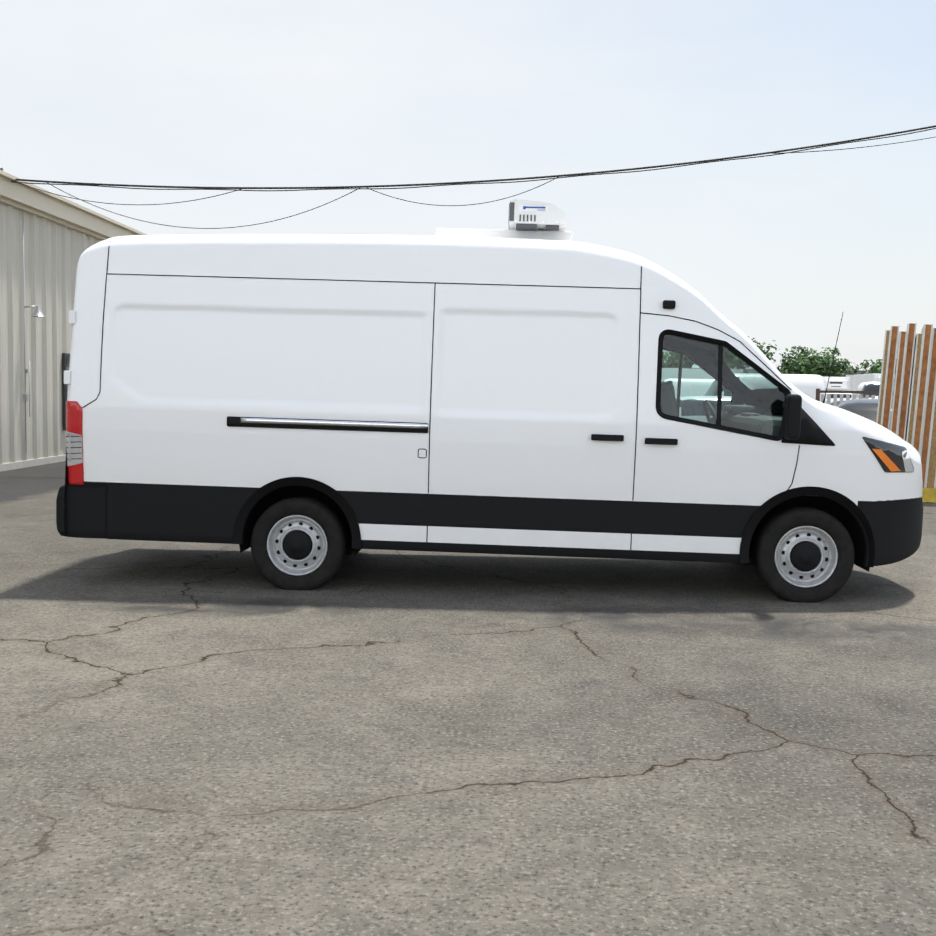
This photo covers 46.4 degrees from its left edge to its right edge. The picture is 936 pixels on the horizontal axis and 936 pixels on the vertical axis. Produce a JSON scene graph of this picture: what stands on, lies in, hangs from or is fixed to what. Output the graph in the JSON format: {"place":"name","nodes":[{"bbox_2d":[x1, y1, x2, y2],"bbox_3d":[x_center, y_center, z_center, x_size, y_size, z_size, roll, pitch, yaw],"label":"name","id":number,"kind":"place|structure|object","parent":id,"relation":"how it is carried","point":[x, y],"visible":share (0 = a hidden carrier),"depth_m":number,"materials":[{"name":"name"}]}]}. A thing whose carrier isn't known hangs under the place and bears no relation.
{"place":"outdoors","nodes":[
{"label":"outdoors","id":0,"kind":"place"},
{"bbox_2d":[0,170,146,471],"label":"metal building","id":1,"kind":"structure","parent":0,"point":[47,239],"depth_m":19.99,"materials":[{"name":"beige metal"}]},
{"bbox_2d":[0,125,935,228],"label":"service cables","id":2,"kind":"object","parent":1,"relation":"attached to","point":[479,181],"visible":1,"depth_m":18.22,"materials":[{"name":"black plastic"}]},
{"bbox_2d":[0,461,935,935],"bbox_3d":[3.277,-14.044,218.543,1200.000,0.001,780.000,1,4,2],"label":"ground","id":3,"kind":"structure","parent":0,"point":[208,739],"depth_m":4.66,"materials":[{"name":"grey asphalt"}]},
{"bbox_2d":[56,199,922,602],"bbox_3d":[0.275,-0.595,8.852,6.635,2.997,2.291,1,4,2],"label":"cargo van","id":4,"kind":"object","parent":3,"relation":"on","point":[302,411],"visible":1,"depth_m":8.02,"materials":[{"name":"white paint"}]},
{"bbox_2d":[662,351,695,367],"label":"tree","id":5,"kind":"object","parent":3,"relation":"on","point":[673,361],"depth_m":165.35,"materials":[{"name":"green plant"}]},
{"bbox_2d":[663,378,713,397],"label":"white van","id":6,"kind":"object","parent":3,"relation":"on","point":[699,386],"depth_m":71.72,"materials":[{"name":"white paint"}]},
{"bbox_2d":[661,368,736,380],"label":"van","id":7,"kind":"object","parent":3,"relation":"on","point":[674,370],"depth_m":106.98,"materials":[{"name":"grey metal"}]},
{"bbox_2d":[676,396,731,422],"bbox_3d":[7.341,-1.581,34.833,4.600,1.446,1.806,1,4,4],"label":"silver car","id":8,"kind":"object","parent":3,"relation":"on","point":[691,413],"depth_m":34.00,"materials":[{"name":"grey paint"}]},
{"bbox_2d":[716,338,780,368],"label":"tree","id":9,"kind":"object","parent":3,"relation":"on","point":[760,347],"depth_m":161.44,"materials":[{"name":"green plant"}]},
{"bbox_2d":[704,373,824,401],"bbox_3d":[12.213,-2.797,46.307,5.600,2.394,2.006,1,4,-3],"label":"white van","id":10,"kind":"object","parent":3,"relation":"on","point":[808,384],"visible":0.1,"depth_m":45.53,"materials":[{"name":"white paint"}]},
{"bbox_2d":[662,367,869,375],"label":"buildings","id":11,"kind":"structure","parent":3,"relation":"on","point":[782,373],"depth_m":143.76,"materials":[{"name":"grey"}]},
{"bbox_2d":[776,346,843,376],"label":"tree","id":12,"kind":"object","parent":3,"relation":"on","point":[813,364],"visible":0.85,"depth_m":118.20,"materials":[{"name":"green plant"}]},
{"bbox_2d":[823,377,851,399],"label":"reefer truck","id":13,"kind":"object","parent":3,"relation":"on","point":[838,383],"visible":0.21,"depth_m":93.55,"materials":[{"name":"grey metal"}]},
{"bbox_2d":[823,358,851,376],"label":"tree","id":14,"kind":"object","parent":3,"relation":"on","point":[844,365],"visible":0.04,"depth_m":122.42,"materials":[{"name":"green plant"}]},
{"bbox_2d":[825,398,858,405],"bbox_3d":[11.812,-1.439,33.858,1.806,1.446,4.600,2,4,12],"label":"silver car","id":15,"kind":"object","parent":3,"relation":"on","point":[838,401],"visible":0.02,"depth_m":33.39,"materials":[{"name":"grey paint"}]},
{"bbox_2d":[846,375,852,393],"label":"trailer","id":16,"kind":"object","parent":3,"relation":"on","point":[851,382],"visible":0.02,"depth_m":111.24,"materials":[{"name":"grey metal"}]},
{"bbox_2d":[815,389,892,406],"bbox_3d":[12.960,-1.243,29.586,7.045,1.700,0.095,1,4,2],"label":"yard fence","id":17,"kind":"object","parent":3,"relation":"on","point":[818,391],"visible":0.15,"depth_m":29.59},
{"bbox_2d":[837,398,892,429],"bbox_3d":[8.270,-0.671,22.172,1.856,1.466,4.700,3,4,24],"label":"dark parked car","id":18,"kind":"object","parent":3,"relation":"on","point":[866,408],"visible":0.1,"depth_m":21.44,"materials":[{"name":"grey paint"}]},
{"bbox_2d":[856,382,879,398],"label":"white van","id":19,"kind":"object","parent":3,"relation":"on","point":[869,386],"visible":0.21,"depth_m":71.75,"materials":[{"name":"white paint"}]},
{"bbox_2d":[846,359,896,374],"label":"tree","id":20,"kind":"object","parent":3,"relation":"on","point":[876,368],"visible":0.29,"depth_m":120.75,"materials":[{"name":"green plant"}]},
{"bbox_2d":[852,373,894,396],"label":"van","id":21,"kind":"object","parent":3,"relation":"on","point":[859,379],"visible":0.04,"depth_m":83.46,"materials":[{"name":"grey metal"}]},
{"bbox_2d":[876,323,935,501],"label":"panel rack","id":22,"kind":"object","parent":3,"relation":"on","point":[912,414],"visible":0.65,"depth_m":15.89,"materials":[{"name":"brown wood"}]},
{"bbox_2d":[0,0,935,370],"label":"sky","id":23,"kind":"structure","parent":0,"point":[200,93],"materials":[{"name":"white"}]}
]}

